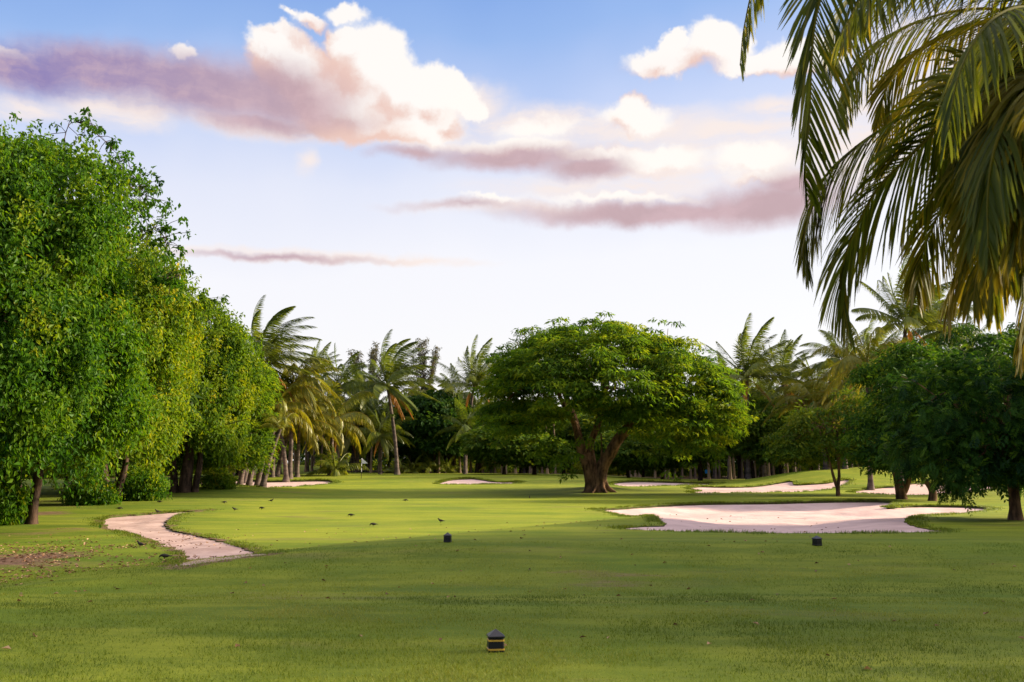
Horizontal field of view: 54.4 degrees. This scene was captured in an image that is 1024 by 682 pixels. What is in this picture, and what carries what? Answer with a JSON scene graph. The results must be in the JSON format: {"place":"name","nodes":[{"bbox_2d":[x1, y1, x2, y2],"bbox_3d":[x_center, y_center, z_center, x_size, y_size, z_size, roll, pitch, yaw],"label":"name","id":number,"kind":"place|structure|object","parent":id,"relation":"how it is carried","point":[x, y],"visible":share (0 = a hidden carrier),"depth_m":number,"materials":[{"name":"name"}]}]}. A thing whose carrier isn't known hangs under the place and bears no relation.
{"place":"outdoors","nodes":[
{"label":"outdoors","id":0,"kind":"place"},
{"bbox_2d":[105,512,265,565],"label":"sand path","id":1,"kind":"structure","parent":0,"point":[144,525],"depth_m":27.37,"materials":[{"name":"beige sand"}]},
{"bbox_2d":[478,460,500,472],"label":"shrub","id":2,"kind":"object","parent":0,"point":[484,466],"visible":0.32,"depth_m":102.64,"materials":[{"name":"green plant"}]},
{"bbox_2d":[0,464,1023,681],"bbox_3d":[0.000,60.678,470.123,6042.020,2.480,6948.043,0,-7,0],"label":"ground","id":3,"kind":"structure","parent":0,"point":[286,517],"depth_m":15.85,"materials":[{"name":"green plant"}]},
{"bbox_2d":[0,461,34,525],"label":"shrub","id":4,"kind":"object","parent":3,"relation":"on","point":[14,503],"visible":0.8,"depth_m":31.79,"materials":[{"name":"green plant"}]},
{"bbox_2d":[57,473,125,505],"bbox_3d":[-18.268,6.635,43.371,2.570,2.039,2.887,6,-9,-40],"label":"shrub","id":5,"kind":"object","parent":3,"relation":"on","point":[106,491],"visible":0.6,"depth_m":42.75,"materials":[{"name":"green plant"}]},
{"bbox_2d":[0,107,195,527],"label":"broadleaf tree","id":6,"kind":"object","parent":3,"relation":"on","point":[63,283],"visible":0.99,"depth_m":28.21,"materials":[{"name":"green plant"}]},
{"bbox_2d":[22,374,202,475],"bbox_3d":[-22.750,3.692,53.875,13.134,9.969,12.779,0,-7,0],"label":"tree","id":7,"kind":"object","parent":3,"relation":"on","point":[193,399],"depth_m":53.71,"materials":[{"name":"green plant"}]},
{"bbox_2d":[11,220,229,499],"bbox_3d":[-19.353,1.079,45.465,13.282,12.923,16.535,0,-7,0],"label":"broadleaf tree","id":8,"kind":"object","parent":3,"relation":"on","point":[175,324],"visible":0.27,"depth_m":42.45,"materials":[{"name":"green plant"}]},
{"bbox_2d":[111,459,172,500],"bbox_3d":[-17.649,6.851,47.216,3.097,2.539,2.803,0,-7,0],"label":"shrub","id":9,"kind":"object","parent":3,"relation":"on","point":[138,486],"visible":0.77,"depth_m":46.64,"materials":[{"name":"green plant"}]},
{"bbox_2d":[57,287,272,492],"bbox_3d":[-22.518,2.973,61.756,14.248,12.924,11.748,0,-7,0],"label":"broadleaf tree","id":10,"kind":"object","parent":3,"relation":"on","point":[239,361],"visible":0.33,"depth_m":59.59,"materials":[{"name":"green plant"}]},
{"bbox_2d":[199,466,238,489],"bbox_3d":[-17.701,8.502,60.111,2.438,1.953,2.391,0,-7,0],"label":"shrub","id":11,"kind":"object","parent":3,"relation":"on","point":[219,478],"visible":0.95,"depth_m":59.55,"materials":[{"name":"green plant"}]},
{"bbox_2d":[157,339,285,477],"bbox_3d":[-20.025,4.733,66.543,10.204,10.456,10.128,0,-7,0],"label":"broadleaf tree","id":12,"kind":"object","parent":3,"relation":"on","point":[259,447],"visible":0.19,"depth_m":64.69,"materials":[{"name":"green plant"}]},
{"bbox_2d":[236,468,245,484],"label":"coconut palm","id":13,"kind":"object","parent":3,"relation":"on","point":[241,478],"visible":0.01,"depth_m":70.88,"materials":[{"name":"brown plant"}]},
{"bbox_2d":[235,387,301,475],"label":"tree","id":14,"kind":"object","parent":3,"relation":"on","point":[287,449],"depth_m":87.79,"materials":[{"name":"green plant"}]},
{"bbox_2d":[245,411,294,485],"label":"coconut palm","id":15,"kind":"object","parent":3,"relation":"on","point":[249,481],"visible":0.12,"depth_m":69.43,"materials":[{"name":"green plant"}]},
{"bbox_2d":[269,430,276,476],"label":"coconut palm","id":16,"kind":"object","parent":3,"relation":"on","point":[272,472],"visible":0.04,"depth_m":81.31,"materials":[{"name":"brown plant"}]},
{"bbox_2d":[253,407,295,485],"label":"coconut palm","id":17,"kind":"object","parent":3,"relation":"on","point":[258,479],"visible":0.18,"depth_m":67.79,"materials":[{"name":"green plant"}]},
{"bbox_2d":[255,404,298,486],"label":"coconut palm","id":18,"kind":"object","parent":3,"relation":"on","point":[274,425],"visible":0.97,"depth_m":65.07,"materials":[{"name":"green plant"}]},
{"bbox_2d":[236,481,329,486],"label":"sand bunker","id":19,"kind":"object","parent":3,"relation":"on","point":[274,484],"visible":0.34,"depth_m":73.91},
{"bbox_2d":[275,423,297,476],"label":"coconut palm","id":20,"kind":"object","parent":3,"relation":"on","point":[278,468],"visible":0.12,"depth_m":82.14,"materials":[{"name":"brown plant"}]},
{"bbox_2d":[256,376,320,481],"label":"coconut palm","id":21,"kind":"object","parent":3,"relation":"on","point":[291,406],"visible":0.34,"depth_m":76.44,"materials":[{"name":"green plant"}]},
{"bbox_2d":[244,295,333,482],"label":"coconut palm","id":22,"kind":"object","parent":3,"relation":"on","point":[272,350],"visible":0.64,"depth_m":76.22,"materials":[{"name":"green plant"}]},
{"bbox_2d":[260,343,341,478],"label":"coconut palm","id":23,"kind":"object","parent":3,"relation":"on","point":[307,398],"visible":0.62,"depth_m":78.35,"materials":[{"name":"green plant"}]},
{"bbox_2d":[304,441,307,471],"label":"coconut palm","id":24,"kind":"object","parent":3,"relation":"on","point":[305,469],"visible":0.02,"depth_m":101.44,"materials":[{"name":"brown plant"}]},
{"bbox_2d":[272,394,344,476],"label":"coconut palm","id":25,"kind":"object","parent":3,"relation":"on","point":[303,435],"visible":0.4,"depth_m":81.41,"materials":[{"name":"green plant"}]},
{"bbox_2d":[300,434,325,457],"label":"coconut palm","id":26,"kind":"object","parent":3,"relation":"on","point":[318,442],"visible":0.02,"depth_m":123.48,"materials":[{"name":"green plant"}]},
{"bbox_2d":[307,375,331,471],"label":"coconut palm","id":27,"kind":"object","parent":3,"relation":"on","point":[308,456],"visible":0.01,"depth_m":102.30,"materials":[{"name":"green plant"}]},
{"bbox_2d":[299,341,349,465],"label":"coconut palm","id":28,"kind":"object","parent":3,"relation":"on","point":[315,352],"visible":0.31,"depth_m":112.34,"materials":[{"name":"green plant"}]},
{"bbox_2d":[279,375,376,474],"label":"coconut palm","id":29,"kind":"object","parent":3,"relation":"on","point":[341,420],"visible":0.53,"depth_m":85.27,"materials":[{"name":"green plant"}]},
{"bbox_2d":[305,440,369,475],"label":"coconut palm","id":30,"kind":"object","parent":3,"relation":"on","point":[327,465],"visible":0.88,"depth_m":84.09,"materials":[{"name":"green plant"}]},
{"bbox_2d":[310,344,373,467],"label":"coconut palm","id":31,"kind":"object","parent":3,"relation":"on","point":[344,377],"visible":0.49,"depth_m":100.03,"materials":[{"name":"green plant"}]},
{"bbox_2d":[317,403,373,471],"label":"coconut palm","id":32,"kind":"object","parent":3,"relation":"on","point":[347,442],"visible":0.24,"depth_m":100.33,"materials":[{"name":"green plant"}]},
{"bbox_2d":[344,392,358,472],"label":"coconut palm","id":33,"kind":"object","parent":3,"relation":"on","point":[347,431],"visible":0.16,"depth_m":99.54,"materials":[{"name":"brown plant"}]},
{"bbox_2d":[343,401,360,471],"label":"coconut palm","id":34,"kind":"object","parent":3,"relation":"on","point":[356,411],"visible":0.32,"depth_m":102.06,"materials":[{"name":"brown plant"}]},
{"bbox_2d":[321,422,383,470],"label":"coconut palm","id":35,"kind":"object","parent":3,"relation":"on","point":[361,444],"visible":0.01,"depth_m":107.27,"materials":[{"name":"green plant"}]},
{"bbox_2d":[343,364,388,471],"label":"coconut palm","id":36,"kind":"object","parent":3,"relation":"on","point":[373,400],"visible":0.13,"depth_m":103.15,"materials":[{"name":"green plant"}]},
{"bbox_2d":[345,341,388,450],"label":"wispy tree","id":37,"kind":"object","parent":3,"relation":"on","point":[373,353],"visible":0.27,"depth_m":108.21,"materials":[{"name":"green plant"}]},
{"bbox_2d":[347,396,392,471],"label":"coconut palm","id":38,"kind":"object","parent":3,"relation":"on","point":[368,452],"visible":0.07,"depth_m":105.13,"materials":[{"name":"green plant"}]},
{"bbox_2d":[357,396,383,472],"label":"coconut palm","id":39,"kind":"object","parent":3,"relation":"on","point":[371,451],"visible":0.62,"depth_m":98.09,"materials":[{"name":"green plant"}]},
{"bbox_2d":[361,397,388,472],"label":"coconut palm","id":40,"kind":"object","parent":3,"relation":"on","point":[385,407],"visible":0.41,"depth_m":100.38,"materials":[{"name":"green plant"}]},
{"bbox_2d":[345,402,415,473],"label":"coconut palm","id":41,"kind":"object","parent":3,"relation":"on","point":[381,436],"visible":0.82,"depth_m":91.14,"materials":[{"name":"green plant"}]},
{"bbox_2d":[338,330,439,474],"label":"coconut palm","id":42,"kind":"object","parent":3,"relation":"on","point":[394,374],"visible":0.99,"depth_m":89.93,"materials":[{"name":"green plant"}]},
{"bbox_2d":[382,458,408,473],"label":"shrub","id":43,"kind":"object","parent":3,"relation":"on","point":[388,470],"visible":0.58,"depth_m":95.16,"materials":[{"name":"green plant"}]},
{"bbox_2d":[377,405,423,468],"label":"coconut palm","id":44,"kind":"object","parent":3,"relation":"on","point":[391,456],"visible":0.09,"depth_m":100.07,"materials":[{"name":"green plant"}]},
{"bbox_2d":[400,455,426,473],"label":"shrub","id":45,"kind":"object","parent":3,"relation":"on","point":[415,470],"visible":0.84,"depth_m":96.02,"materials":[{"name":"green plant"}]},
{"bbox_2d":[389,437,443,465],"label":"tree","id":46,"kind":"object","parent":3,"relation":"on","point":[404,449],"visible":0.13,"depth_m":99.85,"materials":[{"name":"green plant"}]},
{"bbox_2d":[403,338,442,470],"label":"wispy tree","id":47,"kind":"object","parent":3,"relation":"on","point":[423,373],"visible":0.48,"depth_m":110.32,"materials":[{"name":"green plant"}]},
{"bbox_2d":[401,377,446,471],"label":"coconut palm","id":48,"kind":"object","parent":3,"relation":"on","point":[422,391],"visible":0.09,"depth_m":106.24,"materials":[{"name":"green plant"}]},
{"bbox_2d":[383,389,480,472],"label":"tree","id":49,"kind":"object","parent":3,"relation":"on","point":[426,425],"visible":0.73,"depth_m":96.39,"materials":[{"name":"green plant"}]},
{"bbox_2d":[416,451,448,473],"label":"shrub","id":50,"kind":"object","parent":3,"relation":"on","point":[429,466],"visible":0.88,"depth_m":96.98,"materials":[{"name":"green plant"}]},
{"bbox_2d":[426,388,450,472],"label":"coconut palm","id":51,"kind":"object","parent":3,"relation":"on","point":[438,469],"visible":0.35,"depth_m":97.50,"materials":[{"name":"brown plant"}]},
{"bbox_2d":[23,457,864,478],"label":"undergrowth","id":52,"kind":"object","parent":3,"relation":"on","point":[578,469],"visible":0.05,"depth_m":120.21,"materials":[{"name":"green plant"}]},
{"bbox_2d":[432,454,460,472],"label":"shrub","id":53,"kind":"object","parent":3,"relation":"on","point":[451,468],"visible":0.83,"depth_m":97.98,"materials":[{"name":"green plant"}]},
{"bbox_2d":[443,532,451,542],"bbox_3d":[-1.262,3.852,19.527,0.150,0.193,0.150,-1,-7,6],"label":"tee marker","id":54,"kind":"object","parent":3,"relation":"on","point":[447,537],"visible":1,"depth_m":19.46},
{"bbox_2d":[425,363,477,472],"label":"coconut palm","id":55,"kind":"object","parent":3,"relation":"on","point":[445,385],"visible":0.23,"depth_m":105.56,"materials":[{"name":"green plant"}]},
{"bbox_2d":[45,448,861,476],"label":"woodland","id":56,"kind":"object","parent":3,"relation":"on","point":[375,458],"depth_m":145.13,"materials":[{"name":"green plant"}]},
{"bbox_2d":[433,392,484,473],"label":"coconut palm","id":57,"kind":"object","parent":3,"relation":"on","point":[464,426],"visible":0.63,"depth_m":93.45,"materials":[{"name":"green plant"}]},
{"bbox_2d":[424,335,499,472],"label":"coconut palm","id":58,"kind":"object","parent":3,"relation":"on","point":[475,376],"visible":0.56,"depth_m":99.75,"materials":[{"name":"green plant"}]},
{"bbox_2d":[446,409,489,472],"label":"tree","id":59,"kind":"object","parent":3,"relation":"on","point":[479,465],"visible":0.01,"depth_m":103.01,"materials":[{"name":"green plant"}]},
{"bbox_2d":[463,392,473,472],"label":"coconut palm","id":60,"kind":"object","parent":3,"relation":"on","point":[470,468],"visible":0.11,"depth_m":103.57,"materials":[{"name":"green plant"}]},
{"bbox_2d":[441,479,509,483],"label":"sand bunker","id":61,"kind":"object","parent":3,"relation":"on","point":[470,481],"visible":0.72,"depth_m":75.44},
{"bbox_2d":[486,629,504,652],"bbox_3d":[-0.144,2.628,8.746,0.150,0.193,0.150,1,-7,-8],"label":"tee marker","id":62,"kind":"object","parent":3,"relation":"on","point":[495,640],"visible":0.98,"depth_m":8.68,"materials":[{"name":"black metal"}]},
{"bbox_2d":[458,426,546,473],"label":"tree","id":63,"kind":"object","parent":3,"relation":"on","point":[476,444],"visible":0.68,"depth_m":85.50,"materials":[{"name":"green plant"}]},
{"bbox_2d":[0,514,1023,668],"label":"fallen leaves","id":64,"kind":"object","parent":3,"relation":"on","point":[123,565],"visible":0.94,"depth_m":20.55,"materials":[{"name":"brown plant"}]},
{"bbox_2d":[506,431,576,474],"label":"tree","id":65,"kind":"object","parent":3,"relation":"on","point":[556,451],"visible":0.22,"depth_m":87.72,"materials":[{"name":"green plant"}]},
{"bbox_2d":[519,421,563,473],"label":"tree","id":66,"kind":"object","parent":3,"relation":"on","point":[520,469],"visible":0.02,"depth_m":107.62,"materials":[{"name":"green plant"}]},
{"bbox_2d":[82,476,1004,568],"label":"rough grass","id":67,"kind":"structure","parent":3,"relation":"on","point":[912,519],"depth_m":34.12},
{"bbox_2d":[559,413,623,450],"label":"tree","id":68,"kind":"object","parent":3,"relation":"on","point":[569,432],"visible":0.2,"depth_m":107.04,"materials":[{"name":"green plant"}]},
{"bbox_2d":[459,310,757,492],"bbox_3d":[5.916,3.986,62.343,18.714,11.432,16.433,0,-7,0],"label":"spreading tree","id":69,"kind":"object","parent":3,"relation":"on","point":[565,368],"visible":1,"depth_m":58.60,"materials":[{"name":"green plant"}]},
{"bbox_2d":[594,426,671,477],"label":"tree","id":70,"kind":"object","parent":3,"relation":"on","point":[625,460],"visible":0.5,"depth_m":87.54,"materials":[{"name":"green plant"}]},
{"bbox_2d":[615,482,705,485],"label":"sand bunker","id":71,"kind":"object","parent":3,"relation":"on","point":[637,484],"visible":0.63,"depth_m":75.45},
{"bbox_2d":[648,430,697,478],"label":"tree","id":72,"kind":"object","parent":3,"relation":"on","point":[674,464],"visible":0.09,"depth_m":89.56,"materials":[{"name":"green plant"}]},
{"bbox_2d":[666,421,735,480],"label":"tree","id":73,"kind":"object","parent":3,"relation":"on","point":[700,460],"visible":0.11,"depth_m":88.22,"materials":[{"name":"green plant"}]},
{"bbox_2d":[728,456,731,478],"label":"coconut palm","id":74,"kind":"object","parent":3,"relation":"on","point":[730,472],"visible":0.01,"depth_m":97.98,"materials":[{"name":"brown plant"}]},
{"bbox_2d":[732,454,735,478],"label":"coconut palm","id":75,"kind":"object","parent":3,"relation":"on","point":[733,468],"visible":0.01,"depth_m":99.63,"materials":[{"name":"brown plant"}]},
{"bbox_2d":[709,350,761,478],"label":"coconut palm","id":76,"kind":"object","parent":3,"relation":"on","point":[737,393],"visible":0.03,"depth_m":99.43,"materials":[{"name":"green plant"}]},
{"bbox_2d":[731,452,740,477],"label":"tree","id":77,"kind":"object","parent":3,"relation":"on","point":[739,466],"visible":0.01,"depth_m":107.73,"materials":[{"name":"brown plant"}]},
{"bbox_2d":[710,392,796,477],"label":"tree","id":78,"kind":"object","parent":3,"relation":"on","point":[757,429],"visible":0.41,"depth_m":84.68,"materials":[{"name":"green plant"}]},
{"bbox_2d":[704,312,807,478],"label":"coconut palm","id":79,"kind":"object","parent":3,"relation":"on","point":[754,364],"visible":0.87,"depth_m":85.83,"materials":[{"name":"green plant"}]},
{"bbox_2d":[738,374,789,477],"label":"coconut palm","id":80,"kind":"object","parent":3,"relation":"on","point":[767,391],"visible":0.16,"depth_m":91.78,"materials":[{"name":"green plant"}]},
{"bbox_2d":[751,362,782,475],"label":"coconut palm","id":81,"kind":"object","parent":3,"relation":"on","point":[767,395],"visible":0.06,"depth_m":106.47,"materials":[{"name":"green plant"}]},
{"bbox_2d":[693,480,847,492],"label":"sand bunker","id":82,"kind":"object","parent":3,"relation":"on","point":[787,486],"visible":0.69,"depth_m":70.76},
{"bbox_2d":[749,378,791,476],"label":"coconut palm","id":83,"kind":"object","parent":3,"relation":"on","point":[764,471],"visible":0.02,"depth_m":100.19,"materials":[{"name":"green plant"}]},
{"bbox_2d":[728,430,832,473],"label":"tree","id":84,"kind":"object","parent":3,"relation":"on","point":[753,452],"visible":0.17,"depth_m":84.60,"materials":[{"name":"green plant"}]},
{"bbox_2d":[751,329,825,471],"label":"coconut palm","id":85,"kind":"object","parent":3,"relation":"on","point":[784,359],"visible":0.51,"depth_m":96.09,"materials":[{"name":"green plant"}]},
{"bbox_2d":[608,503,983,532],"bbox_3d":[10.030,6.721,38.432,14.319,0.450,29.724,-4,-8,28],"label":"sand bunker","id":86,"kind":"object","parent":3,"relation":"on","point":[843,517],"visible":0.77,"depth_m":40.15},
{"bbox_2d":[762,362,850,469],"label":"coconut palm","id":87,"kind":"object","parent":3,"relation":"on","point":[796,386],"visible":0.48,"depth_m":81.73,"materials":[{"name":"green plant"}]},
{"bbox_2d":[776,353,842,469],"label":"coconut palm","id":88,"kind":"object","parent":3,"relation":"on","point":[819,375],"visible":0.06,"depth_m":99.99,"materials":[{"name":"green plant"}]},
{"bbox_2d":[811,536,821,545],"bbox_3d":[5.867,3.840,19.150,0.150,0.193,0.150,3,-8,-24],"label":"tee marker","id":89,"kind":"object","parent":3,"relation":"on","point":[816,540],"visible":1,"depth_m":19.10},
{"bbox_2d":[755,383,882,495],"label":"young tree","id":90,"kind":"object","parent":3,"relation":"on","point":[792,442],"visible":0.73,"depth_m":56.71,"materials":[{"name":"green plant"}]},
{"bbox_2d":[796,426,847,469],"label":"tree","id":91,"kind":"object","parent":3,"relation":"on","point":[831,458],"visible":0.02,"depth_m":88.28,"materials":[{"name":"green plant"}]},
{"bbox_2d":[794,321,882,466],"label":"coconut palm","id":92,"kind":"object","parent":3,"relation":"on","point":[823,364],"visible":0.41,"depth_m":88.39,"materials":[{"name":"green plant"}]},
{"bbox_2d":[794,358,884,468],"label":"coconut palm","id":93,"kind":"object","parent":3,"relation":"on","point":[821,385],"visible":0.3,"depth_m":79.80,"materials":[{"name":"green plant"}]},
{"bbox_2d":[810,322,913,489],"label":"coconut palm","id":94,"kind":"object","parent":3,"relation":"on","point":[848,361],"visible":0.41,"depth_m":70.15,"materials":[{"name":"green plant"}]},
{"bbox_2d":[826,318,911,369],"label":"coconut palm","id":95,"kind":"object","parent":3,"relation":"on","point":[865,336],"visible":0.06,"depth_m":91.91,"materials":[{"name":"green plant"}]},
{"bbox_2d":[740,0,1023,375],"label":"coconut palm","id":96,"kind":"object","parent":3,"relation":"on","point":[971,143],"visible":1,"depth_m":5.97,"materials":[{"name":"green plant"}]},
{"bbox_2d":[833,334,981,498],"bbox_3d":[21.464,4.025,52.384,9.225,8.823,7.852,0,-7,0],"label":"feathery tree","id":97,"kind":"object","parent":3,"relation":"on","point":[898,358],"visible":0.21,"depth_m":51.81,"materials":[{"name":"green plant"}]},
{"bbox_2d":[851,248,972,480],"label":"coconut palm","id":98,"kind":"object","parent":3,"relation":"on","point":[908,319],"visible":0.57,"depth_m":72.40,"materials":[{"name":"green plant"}]},
{"bbox_2d":[856,484,989,494],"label":"sand bunker","id":99,"kind":"object","parent":3,"relation":"on","point":[915,489],"visible":0.3,"depth_m":68.72},
{"bbox_2d":[885,282,994,358],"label":"coconut palm","id":100,"kind":"object","parent":3,"relation":"on","point":[934,336],"visible":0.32,"depth_m":84.37,"materials":[{"name":"green plant"}]},
{"bbox_2d":[878,357,1001,500],"bbox_3d":[21.794,4.391,50.276,7.241,7.621,5.543,7,-10,-43],"label":"feathery tree","id":101,"kind":"object","parent":3,"relation":"on","point":[932,497],"visible":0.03,"depth_m":50.15,"materials":[{"name":"green plant"}]},
{"bbox_2d":[861,325,1023,519],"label":"feathery tree","id":102,"kind":"object","parent":3,"relation":"on","point":[964,449],"visible":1,"depth_m":30.63,"materials":[{"name":"green plant"}]},
{"bbox_2d":[903,322,1018,493],"bbox_3d":[30.033,4.216,61.945,11.243,11.059,8.547,0,-7,0],"label":"feathery tree","id":103,"kind":"object","parent":3,"relation":"on","point":[984,349],"visible":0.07,"depth_m":62.26,"materials":[{"name":"green plant"}]},
{"bbox_2d":[945,314,998,360],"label":"coconut palm","id":104,"kind":"object","parent":3,"relation":"on","point":[969,320],"visible":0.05,"depth_m":92.07,"materials":[{"name":"green plant"}]},
{"bbox_2d":[993,350,1023,463],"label":"feathery tree","id":105,"kind":"object","parent":3,"relation":"on","point":[1013,392],"visible":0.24,"depth_m":30.89,"materials":[{"name":"green plant"}]},
{"bbox_2d":[0,0,1023,466],"label":"sky","id":106,"kind":"structure","parent":0,"point":[448,173],"materials":[{"name":"blue"}]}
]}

